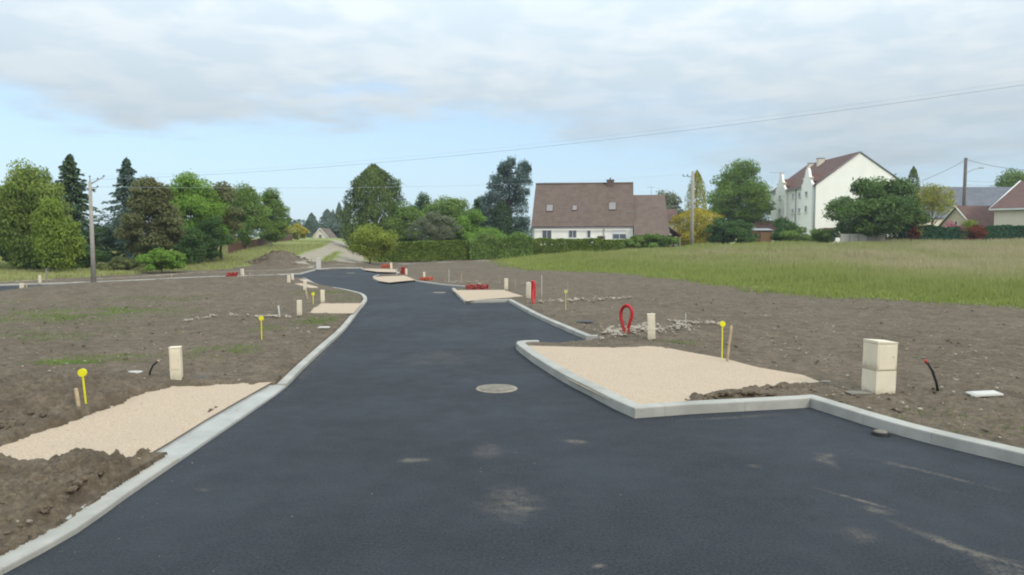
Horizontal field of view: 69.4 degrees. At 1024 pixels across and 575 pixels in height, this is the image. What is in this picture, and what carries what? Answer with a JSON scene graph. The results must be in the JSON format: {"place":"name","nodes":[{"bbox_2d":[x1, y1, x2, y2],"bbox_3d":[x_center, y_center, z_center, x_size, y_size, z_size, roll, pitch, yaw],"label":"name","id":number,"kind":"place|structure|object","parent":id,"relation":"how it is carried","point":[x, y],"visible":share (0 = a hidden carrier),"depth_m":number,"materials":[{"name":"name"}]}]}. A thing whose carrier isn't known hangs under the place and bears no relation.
{"place":"outdoors","nodes":[
{"label":"outdoors","id":0,"kind":"place"},
{"bbox_2d":[0,382,270,459],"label":"driveway","id":1,"kind":"structure","parent":0,"point":[189,400],"depth_m":9.93,"materials":[{"name":"stone"}]},
{"bbox_2d":[153,385,285,461],"bbox_3d":[-4.209,1.870,10.728,0.683,0.192,4.277,0,4,0],"label":"driveway apron","id":2,"kind":"object","parent":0,"point":[204,432],"visible":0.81,"depth_m":10.11,"materials":[{"name":"concrete"}]},
{"bbox_2d":[309,303,361,312],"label":"driveway","id":3,"kind":"structure","parent":0,"point":[334,307],"depth_m":26.11,"materials":[{"name":"stone"}]},
{"bbox_2d":[374,276,414,281],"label":"driveway","id":4,"kind":"structure","parent":0,"point":[392,278],"depth_m":45.40,"materials":[{"name":"stone"}]},
{"bbox_2d":[453,290,520,300],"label":"driveway","id":5,"kind":"structure","parent":0,"point":[469,295],"depth_m":32.57,"materials":[{"name":"stone"}]},
{"bbox_2d":[0,269,1023,574],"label":"road","id":6,"kind":"structure","parent":0,"point":[400,417],"depth_m":7.75,"materials":[{"name":"asphalt"}]},
{"bbox_2d":[476,384,516,392],"bbox_3d":[-0.266,1.736,12.779,0.722,0.024,0.722,-1,4,-20],"label":"manhole cover","id":7,"kind":"object","parent":6,"relation":"on","point":[496,388],"visible":1,"depth_m":12.69,"materials":[{"name":"metal"}]},
{"bbox_2d":[871,429,889,436],"bbox_3d":[4.873,1.922,9.770,0.230,0.056,0.230,0,4,0],"label":"valve cover","id":8,"kind":"object","parent":6,"relation":"on","point":[880,433],"visible":1,"depth_m":9.71,"materials":[{"name":"black plastic"}]},
{"bbox_2d":[0,237,1023,555],"bbox_3d":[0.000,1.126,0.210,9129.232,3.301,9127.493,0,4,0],"label":"ground","id":9,"kind":"structure","parent":0,"point":[24,389],"depth_m":18.47,"materials":[{"name":"soil"}]},
{"bbox_2d":[0,241,52,268],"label":"shrub","id":10,"kind":"object","parent":9,"relation":"on","point":[4,255],"visible":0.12,"depth_m":55.17,"materials":[{"name":"green plant"}]},
{"bbox_2d":[0,157,73,270],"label":"birch tree","id":11,"kind":"object","parent":9,"relation":"on","point":[22,190],"visible":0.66,"depth_m":53.67,"materials":[{"name":"green plant"}]},
{"bbox_2d":[28,193,86,271],"bbox_3d":[-31.507,-3.610,50.934,3.493,5.696,3.436,2,4,22],"label":"birch tree","id":12,"kind":"object","parent":9,"relation":"on","point":[61,241],"visible":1,"depth_m":50.26,"materials":[{"name":"green plant"}]},
{"bbox_2d":[78,368,86,403],"bbox_3d":[-6.113,1.526,10.580,0.116,0.739,0.032,-5,4,-8],"label":"gas marker","id":13,"kind":"object","parent":9,"relation":"on","point":[82,372],"visible":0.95,"depth_m":10.56,"materials":[{"name":"yellow paint"}]},
{"bbox_2d":[44,154,121,267],"bbox_3d":[-36.229,-6.002,60.465,7.142,9.870,6.705,0,4,0],"label":"spruce tree","id":14,"kind":"object","parent":9,"relation":"on","point":[70,173],"visible":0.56,"depth_m":60.37,"materials":[{"name":"green plant"}]},
{"bbox_2d":[0,457,178,574],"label":"kerb","id":15,"kind":"structure","parent":9,"relation":"on","point":[84,517],"depth_m":6.72,"materials":[{"name":"concrete"}]},
{"bbox_2d":[70,244,111,268],"bbox_3d":[-34.047,-2.449,58.113,4.718,2.401,4.294,2,4,27],"label":"shrub","id":16,"kind":"object","parent":9,"relation":"on","point":[99,257],"visible":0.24,"depth_m":58.02,"materials":[{"name":"green plant"}]},
{"bbox_2d":[88,175,104,281],"bbox_3d":[-23.701,-3.303,42.276,0.940,6.230,0.290,0,4,0],"label":"utility pole","id":17,"kind":"object","parent":9,"relation":"on","point":[92,251],"visible":0.94,"depth_m":42.20,"materials":[{"name":"concrete"}]},
{"bbox_2d":[145,174,677,187],"bbox_3d":[-2.220,-9.262,62.719,59.848,4.300,0.015,-4,5,-44],"label":"overhead cable","id":18,"kind":"object","parent":17,"relation":"attached to","point":[354,187],"visible":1,"depth_m":53.64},
{"bbox_2d":[90,85,1020,179],"bbox_3d":[3.748,-7.137,30.489,60.130,3.592,0.014,2,4,22],"label":"overhead cable","id":19,"kind":"object","parent":17,"relation":"attached to","point":[598,140],"visible":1,"depth_m":30.33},
{"bbox_2d":[99,80,1023,176],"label":"overhead cable","id":20,"kind":"object","parent":17,"relation":"attached to","point":[584,138],"visible":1,"depth_m":30.80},
{"bbox_2d":[85,225,127,251],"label":"broadleaf tree","id":21,"kind":"object","parent":9,"relation":"on","point":[101,230],"visible":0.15,"depth_m":65.07,"materials":[{"name":"green plant"}]},
{"bbox_2d":[96,255,140,270],"bbox_3d":[-28.628,-1.671,54.217,3.037,1.381,3.217,0,4,0],"label":"shrub","id":22,"kind":"object","parent":9,"relation":"on","point":[122,263],"visible":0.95,"depth_m":53.37,"materials":[{"name":"green plant"}]},
{"bbox_2d":[94,157,150,262],"bbox_3d":[-32.943,-6.406,63.331,6.803,9.635,6.056,0,4,0],"label":"spruce tree","id":23,"kind":"object","parent":9,"relation":"on","point":[125,169],"visible":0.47,"depth_m":63.10,"materials":[{"name":"green plant"}]},
{"bbox_2d":[112,175,187,266],"bbox_3d":[-27.838,-4.923,56.812,5.078,7.520,4.440,-3,5,-37],"label":"broadleaf tree","id":24,"kind":"object","parent":9,"relation":"on","point":[153,204],"visible":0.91,"depth_m":56.16,"materials":[{"name":"green plant"}]},
{"bbox_2d":[135,247,187,272],"bbox_3d":[-25.208,-1.901,52.987,3.336,1.998,2.885,0,4,0],"label":"shrub","id":25,"kind":"object","parent":9,"relation":"on","point":[167,259],"visible":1,"depth_m":52.52,"materials":[{"name":"green plant"}]},
{"bbox_2d":[168,346,182,379],"bbox_3d":[-5.860,1.354,12.897,0.189,0.648,0.182,-2,4,-12],"label":"meter cabinet","id":26,"kind":"object","parent":9,"relation":"on","point":[176,362],"visible":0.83,"depth_m":12.82,"materials":[{"name":"beige plastic"}]},
{"bbox_2d":[0,239,377,281],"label":"grass","id":27,"kind":"structure","parent":9,"relation":"on","point":[8,273],"depth_m":60.66,"materials":[{"name":"plant"}]},
{"bbox_2d":[172,224,207,264],"bbox_3d":[-26.985,-3.502,61.937,3.232,3.609,3.056,0,4,0],"label":"shrub","id":28,"kind":"object","parent":9,"relation":"on","point":[186,243],"visible":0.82,"depth_m":61.49,"materials":[{"name":"green plant"}]},
{"bbox_2d":[158,168,231,259],"bbox_3d":[-28.410,-6.347,65.599,6.906,8.491,6.203,0,4,0],"label":"broadleaf tree","id":29,"kind":"object","parent":9,"relation":"on","point":[190,197],"visible":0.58,"depth_m":64.75,"materials":[{"name":"green plant"}]},
{"bbox_2d":[0,267,398,285],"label":"kerb","id":30,"kind":"structure","parent":9,"relation":"on","point":[361,268],"depth_m":47.29,"materials":[{"name":"concrete"}]},
{"bbox_2d":[195,216,235,261],"bbox_3d":[-26.010,-4.132,63.905,3.589,4.451,3.230,0,4,0],"label":"shrub","id":31,"kind":"object","parent":9,"relation":"on","point":[213,237],"visible":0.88,"depth_m":63.51,"materials":[{"name":"green plant"}]},
{"bbox_2d":[192,181,245,259],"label":"pine tree","id":32,"kind":"object","parent":9,"relation":"on","point":[225,193],"visible":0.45,"depth_m":67.12,"materials":[{"name":"green plant"}]},
{"bbox_2d":[229,181,273,248],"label":"broadleaf tree","id":33,"kind":"object","parent":9,"relation":"on","point":[249,202],"visible":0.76,"depth_m":80.85,"materials":[{"name":"green plant"}]},
{"bbox_2d":[227,235,291,254],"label":"board fence","id":34,"kind":"object","parent":9,"relation":"on","point":[237,246],"visible":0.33,"depth_m":85.10,"materials":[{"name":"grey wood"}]},
{"bbox_2d":[256,187,291,246],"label":"broadleaf tree","id":35,"kind":"object","parent":9,"relation":"on","point":[277,206],"visible":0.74,"depth_m":88.99,"materials":[{"name":"green plant"}]},
{"bbox_2d":[247,250,327,264],"bbox_3d":[-19.854,-2.543,64.182,7.738,1.400,6.244,0,4,0],"label":"spoil","id":36,"kind":"object","parent":9,"relation":"on","point":[257,260],"visible":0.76,"depth_m":63.66,"materials":[{"name":"soil"}]},
{"bbox_2d":[281,225,301,238],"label":"shrub","id":37,"kind":"object","parent":9,"relation":"on","point":[293,231],"visible":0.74,"depth_m":138.87,"materials":[{"name":"yellow plant"}]},
{"bbox_2d":[292,223,309,239],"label":"shrub","id":38,"kind":"object","parent":9,"relation":"on","point":[305,231],"visible":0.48,"depth_m":148.89,"materials":[{"name":"yellow plant"}]},
{"bbox_2d":[304,212,318,237],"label":"poplar tree","id":39,"kind":"object","parent":9,"relation":"on","point":[311,224],"visible":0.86,"depth_m":228.15,"materials":[{"name":"green plant"}]},
{"bbox_2d":[277,278,366,386],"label":"kerb","id":40,"kind":"structure","parent":9,"relation":"on","point":[295,372],"depth_m":16.94,"materials":[{"name":"concrete"}]},
{"bbox_2d":[311,228,336,237],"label":"house","id":41,"kind":"structure","parent":9,"relation":"on","point":[324,233],"depth_m":184.58,"materials":[{"name":"paint"}]},
{"bbox_2d":[318,209,335,227],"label":"poplar tree","id":42,"kind":"object","parent":9,"relation":"on","point":[327,217],"visible":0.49,"depth_m":247.79,"materials":[{"name":"green plant"}]},
{"bbox_2d":[325,221,349,238],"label":"broadleaf tree","id":43,"kind":"object","parent":9,"relation":"on","point":[334,228],"visible":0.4,"depth_m":212.17,"materials":[{"name":"green plant"}]},
{"bbox_2d":[336,163,406,253],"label":"broadleaf tree","id":44,"kind":"object","parent":9,"relation":"on","point":[373,181],"visible":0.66,"depth_m":95.31,"materials":[{"name":"green plant"}]},
{"bbox_2d":[345,222,399,263],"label":"pollard tree","id":45,"kind":"object","parent":9,"relation":"on","point":[369,241],"visible":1,"depth_m":69.03,"materials":[{"name":"green plant"}]},
{"bbox_2d":[381,200,426,242],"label":"garden tree","id":46,"kind":"object","parent":9,"relation":"on","point":[408,214],"visible":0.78,"depth_m":94.21,"materials":[{"name":"green plant"}]},
{"bbox_2d":[81,219,735,240],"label":"treeline","id":47,"kind":"object","parent":9,"relation":"on","point":[529,232],"visible":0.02,"depth_m":347.38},
{"bbox_2d":[7,308,811,456],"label":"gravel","id":48,"kind":"structure","parent":9,"relation":"on","point":[348,313],"depth_m":12.29,"materials":[{"name":"gravel"}]},
{"bbox_2d":[373,275,464,286],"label":"kerb","id":49,"kind":"structure","parent":9,"relation":"on","point":[439,284],"depth_m":42.18,"materials":[{"name":"concrete"}]},
{"bbox_2d":[409,191,431,233],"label":"garden tree","id":50,"kind":"object","parent":9,"relation":"on","point":[420,202],"visible":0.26,"depth_m":110.87,"materials":[{"name":"green plant"}]},
{"bbox_2d":[373,240,474,261],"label":"clipped hedge","id":51,"kind":"object","parent":9,"relation":"on","point":[424,250],"visible":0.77,"depth_m":77.71,"materials":[{"name":"green plant"}]},
{"bbox_2d":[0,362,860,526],"bbox_3d":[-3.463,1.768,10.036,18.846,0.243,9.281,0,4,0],"label":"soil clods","id":52,"kind":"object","parent":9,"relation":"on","point":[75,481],"visible":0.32,"depth_m":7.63,"materials":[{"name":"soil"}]},
{"bbox_2d":[405,211,462,240],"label":"garden tree","id":53,"kind":"object","parent":9,"relation":"on","point":[430,224],"visible":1,"depth_m":89.07,"materials":[{"name":"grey plant"}]},
{"bbox_2d":[419,194,482,240],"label":"garden tree","id":54,"kind":"object","parent":9,"relation":"on","point":[454,208],"visible":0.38,"depth_m":97.31,"materials":[{"name":"green plant"}]},
{"bbox_2d":[183,272,719,339],"bbox_3d":[-5.840,0.052,35.803,17.000,0.132,39.473,-1,4,-19],"label":"rubble","id":55,"kind":"object","parent":9,"relation":"on","point":[642,327],"visible":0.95,"depth_m":21.13,"materials":[{"name":"stone"}]},
{"bbox_2d":[452,209,487,240],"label":"garden tree","id":56,"kind":"object","parent":9,"relation":"on","point":[470,224],"visible":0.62,"depth_m":93.19,"materials":[{"name":"green plant"}]},
{"bbox_2d":[465,284,488,289],"bbox_3d":[-1.688,-0.006,35.488,1.162,0.290,1.621,0,4,0],"label":"safety netting","id":57,"kind":"object","parent":9,"relation":"on","point":[470,287],"visible":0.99,"depth_m":35.85,"materials":[{"name":"red plastic"}]},
{"bbox_2d":[466,197,489,228],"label":"garden tree","id":58,"kind":"object","parent":9,"relation":"on","point":[476,205],"visible":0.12,"depth_m":110.58,"materials":[{"name":"green plant"}]},
{"bbox_2d":[469,226,506,239],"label":"shrub","id":59,"kind":"object","parent":9,"relation":"on","point":[490,231],"visible":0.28,"depth_m":88.50,"materials":[{"name":"green plant"}]},
{"bbox_2d":[467,231,532,259],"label":"scrub hedge","id":60,"kind":"object","parent":9,"relation":"on","point":[485,245],"visible":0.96,"depth_m":78.50,"materials":[{"name":"green plant"}]},
{"bbox_2d":[490,199,512,235],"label":"cypress tree","id":61,"kind":"object","parent":9,"relation":"on","point":[500,210],"visible":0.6,"depth_m":95.85,"materials":[{"name":"green plant"}]},
{"bbox_2d":[478,156,532,234],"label":"cedar tree","id":62,"kind":"object","parent":9,"relation":"on","point":[507,178],"visible":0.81,"depth_m":106.24,"materials":[{"name":"green plant"}]},
{"bbox_2d":[0,278,1021,522],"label":"stones","id":63,"kind":"object","parent":9,"relation":"on","point":[574,342],"visible":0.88,"depth_m":18.10,"materials":[{"name":"stone"}]},
{"bbox_2d":[0,288,1023,435],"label":"weeds","id":64,"kind":"object","parent":9,"relation":"on","point":[80,361],"visible":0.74,"depth_m":21.52,"materials":[{"name":"plant"}]},
{"bbox_2d":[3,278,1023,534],"bbox_3d":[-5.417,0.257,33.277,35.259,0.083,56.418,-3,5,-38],"label":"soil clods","id":65,"kind":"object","parent":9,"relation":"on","point":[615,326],"visible":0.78,"depth_m":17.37,"materials":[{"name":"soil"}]},
{"bbox_2d":[451,288,597,339],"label":"kerb","id":66,"kind":"structure","parent":9,"relation":"on","point":[576,332],"depth_m":23.76,"materials":[{"name":"concrete"}]},
{"bbox_2d":[530,178,668,246],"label":"house","id":67,"kind":"structure","parent":9,"relation":"on","point":[610,209],"depth_m":94.64,"materials":[{"name":"brown tile"}]},
{"bbox_2d":[612,230,626,238],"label":"window","id":68,"kind":"structure","parent":67,"relation":"in","point":[616,234],"depth_m":92.69,"materials":[{"name":"white glass"}]},
{"bbox_2d":[530,237,669,254],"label":"clipped hedge","id":69,"kind":"object","parent":9,"relation":"on","point":[578,244],"visible":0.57,"depth_m":81.37,"materials":[{"name":"green plant"}]},
{"bbox_2d":[619,304,633,333],"bbox_3d":[2.976,0.841,19.264,0.438,0.838,0.109,4,5,43],"label":"conduit loop","id":70,"kind":"object","parent":9,"relation":"on","point":[621,317],"visible":0.94,"depth_m":19.23,"materials":[{"name":"red plastic"}]},
{"bbox_2d":[617,232,679,249],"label":"shrub","id":71,"kind":"object","parent":9,"relation":"on","point":[657,240],"visible":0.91,"depth_m":81.52,"materials":[{"name":"green plant"}]},
{"bbox_2d":[647,313,654,339],"bbox_3d":[3.449,0.983,18.297,0.194,0.666,0.186,-1,3,8],"label":"meter cabinet","id":72,"kind":"object","parent":9,"relation":"on","point":[651,325],"visible":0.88,"depth_m":18.22,"materials":[{"name":"beige plastic"}]},
{"bbox_2d":[656,188,685,228],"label":"broadleaf tree","id":73,"kind":"object","parent":9,"relation":"on","point":[671,200],"visible":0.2,"depth_m":167.97,"materials":[{"name":"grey plant"}]},
{"bbox_2d":[667,209,679,245],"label":"house","id":74,"kind":"structure","parent":9,"relation":"on","point":[671,213],"depth_m":121.38,"materials":[{"name":"red tile"}]},
{"bbox_2d":[667,226,681,247],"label":"carport","id":75,"kind":"object","parent":9,"relation":"on","point":[674,232],"visible":0.23,"depth_m":93.15,"materials":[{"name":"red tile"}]},
{"bbox_2d":[683,171,693,244],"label":"utility pole","id":76,"kind":"object","parent":9,"relation":"on","point":[692,213],"visible":0.93,"depth_m":83.44,"materials":[{"name":"concrete"}]},
{"bbox_2d":[683,170,707,242],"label":"golden cypress tree","id":77,"kind":"object","parent":9,"relation":"on","point":[698,178],"visible":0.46,"depth_m":98.89,"materials":[{"name":"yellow plant"}]},
{"bbox_2d":[668,207,724,246],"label":"broadleaf tree","id":78,"kind":"object","parent":9,"relation":"on","point":[700,235],"visible":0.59,"depth_m":94.06,"materials":[{"name":"yellow plant"}]},
{"bbox_2d":[704,217,735,244],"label":"shrub","id":79,"kind":"object","parent":9,"relation":"on","point":[716,229],"visible":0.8,"depth_m":91.01,"materials":[{"name":"green plant"}]},
{"bbox_2d":[706,158,775,242],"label":"broadleaf tree","id":80,"kind":"object","parent":9,"relation":"on","point":[734,186],"visible":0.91,"depth_m":109.87,"materials":[{"name":"green plant"}]},
{"bbox_2d":[724,219,760,243],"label":"shrub","id":81,"kind":"object","parent":9,"relation":"on","point":[736,229],"visible":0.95,"depth_m":89.52,"materials":[{"name":"green plant"}]},
{"bbox_2d":[487,237,1023,309],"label":"grass","id":82,"kind":"structure","parent":9,"relation":"on","point":[979,272],"depth_m":50.32,"materials":[{"name":"plant"}]},
{"bbox_2d":[750,228,773,242],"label":"shed","id":83,"kind":"structure","parent":9,"relation":"on","point":[764,234],"depth_m":94.62,"materials":[{"name":"wood"}]},
{"bbox_2d":[752,221,776,241],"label":"outbuilding","id":84,"kind":"structure","parent":9,"relation":"on","point":[765,225],"depth_m":108.53,"materials":[{"name":"red tile"}]},
{"bbox_2d":[516,340,1023,465],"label":"kerb","id":85,"kind":"structure","parent":9,"relation":"on","point":[950,440],"depth_m":10.89,"materials":[{"name":"concrete"}]},
{"bbox_2d":[770,217,799,241],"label":"shrub","id":86,"kind":"object","parent":9,"relation":"on","point":[781,223],"visible":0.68,"depth_m":89.99,"materials":[{"name":"green plant"}]},
{"bbox_2d":[779,225,821,243],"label":"shrub","id":87,"kind":"object","parent":9,"relation":"on","point":[792,235],"visible":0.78,"depth_m":88.04,"materials":[{"name":"green plant"}]},
{"bbox_2d":[807,228,834,242],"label":"shrub","id":88,"kind":"object","parent":9,"relation":"on","point":[826,237],"visible":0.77,"depth_m":88.10,"materials":[{"name":"green plant"}]},
{"bbox_2d":[770,151,904,242],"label":"house","id":89,"kind":"structure","parent":9,"relation":"on","point":[802,196],"depth_m":99.95,"materials":[{"name":"paint"}]},
{"bbox_2d":[844,390,875,394],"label":"base slab","id":90,"kind":"structure","parent":9,"relation":"on","point":[861,392],"depth_m":11.85,"materials":[{"name":"concrete"}]},
{"bbox_2d":[840,233,885,242],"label":"panel fence","id":91,"kind":"object","parent":9,"relation":"on","point":[858,237],"visible":0.61,"depth_m":85.28,"materials":[{"name":"concrete"}]},
{"bbox_2d":[821,173,932,241],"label":"cherry tree","id":92,"kind":"object","parent":9,"relation":"on","point":[881,207],"visible":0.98,"depth_m":84.94,"materials":[{"name":"green plant"}]},
{"bbox_2d":[861,339,898,393],"bbox_3d":[5.984,1.300,12.040,0.385,0.902,0.350,0,4,-14],"label":"electrical cabinet","id":93,"kind":"object","parent":9,"relation":"on","point":[879,366],"visible":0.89,"depth_m":11.90,"materials":[{"name":"beige plastic"}]},
{"bbox_2d":[904,227,920,240],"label":"shrub","id":94,"kind":"object","parent":9,"relation":"on","point":[912,233],"visible":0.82,"depth_m":85.88,"materials":[{"name":"red plant"}]},
{"bbox_2d":[905,166,920,225],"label":"cypress tree","id":95,"kind":"object","parent":9,"relation":"on","point":[913,171],"visible":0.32,"depth_m":104.80,"materials":[{"name":"green plant"}]},
{"bbox_2d":[898,224,961,240],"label":"dark hedge","id":96,"kind":"object","parent":9,"relation":"on","point":[951,232],"visible":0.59,"depth_m":86.77,"materials":[{"name":"green plant"}]},
{"bbox_2d":[916,182,957,224],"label":"broadleaf tree","id":97,"kind":"object","parent":9,"relation":"on","point":[929,203],"visible":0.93,"depth_m":98.72,"materials":[{"name":"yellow plant"}]},
{"bbox_2d":[886,230,1023,239],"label":"wire fence","id":98,"kind":"object","parent":9,"relation":"on","point":[1007,236],"visible":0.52,"depth_m":85.77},
{"bbox_2d":[917,187,1011,229],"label":"building","id":99,"kind":"structure","parent":9,"relation":"on","point":[983,196],"depth_m":139.37,"materials":[{"name":"stone"}]},
{"bbox_2d":[938,205,993,239],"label":"house","id":100,"kind":"structure","parent":9,"relation":"on","point":[983,216],"depth_m":101.23,"materials":[{"name":"red tile"}]},
{"bbox_2d":[959,219,977,238],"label":"shrub","id":101,"kind":"object","parent":9,"relation":"on","point":[967,224],"visible":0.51,"depth_m":87.82,"materials":[{"name":"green plant"}]},
{"bbox_2d":[962,158,983,205],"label":"utility pole","id":102,"kind":"object","parent":9,"relation":"on","point":[965,172],"visible":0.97,"depth_m":111.01,"materials":[{"name":"brown wood"}]},
{"bbox_2d":[964,224,988,240],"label":"shrub","id":103,"kind":"object","parent":9,"relation":"on","point":[977,231],"visible":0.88,"depth_m":85.61,"materials":[{"name":"red plant"}]},
{"bbox_2d":[965,390,1003,396],"bbox_3d":[7.516,1.685,11.760,0.483,0.041,0.220,-2,8,-4],"label":"cover plate","id":104,"kind":"object","parent":9,"relation":"on","point":[986,393],"visible":1,"depth_m":11.69,"materials":[{"name":"white plastic"}]},
{"bbox_2d":[978,224,1023,240],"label":"dark hedge","id":105,"kind":"object","parent":9,"relation":"on","point":[995,231],"visible":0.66,"depth_m":86.77,"materials":[{"name":"green plant"}]},
{"bbox_2d":[988,180,1023,236],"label":"house","id":106,"kind":"structure","parent":9,"relation":"on","point":[1008,207],"depth_m":93.95,"materials":[{"name":"beige tile"}]},
{"bbox_2d":[989,167,1023,186],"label":"broadleaf tree","id":107,"kind":"object","parent":9,"relation":"on","point":[1011,178],"visible":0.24,"depth_m":147.58,"materials":[{"name":"green plant"}]},
{"bbox_2d":[0,0,1023,236],"label":"sky","id":108,"kind":"structure","parent":0,"point":[168,87],"materials":[{"name":"grey"}]},
{"bbox_2d":[530,346,819,403],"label":"driveway","id":109,"kind":"structure","parent":0,"point":[626,384],"depth_m":13.69,"materials":[{"name":"stone"}]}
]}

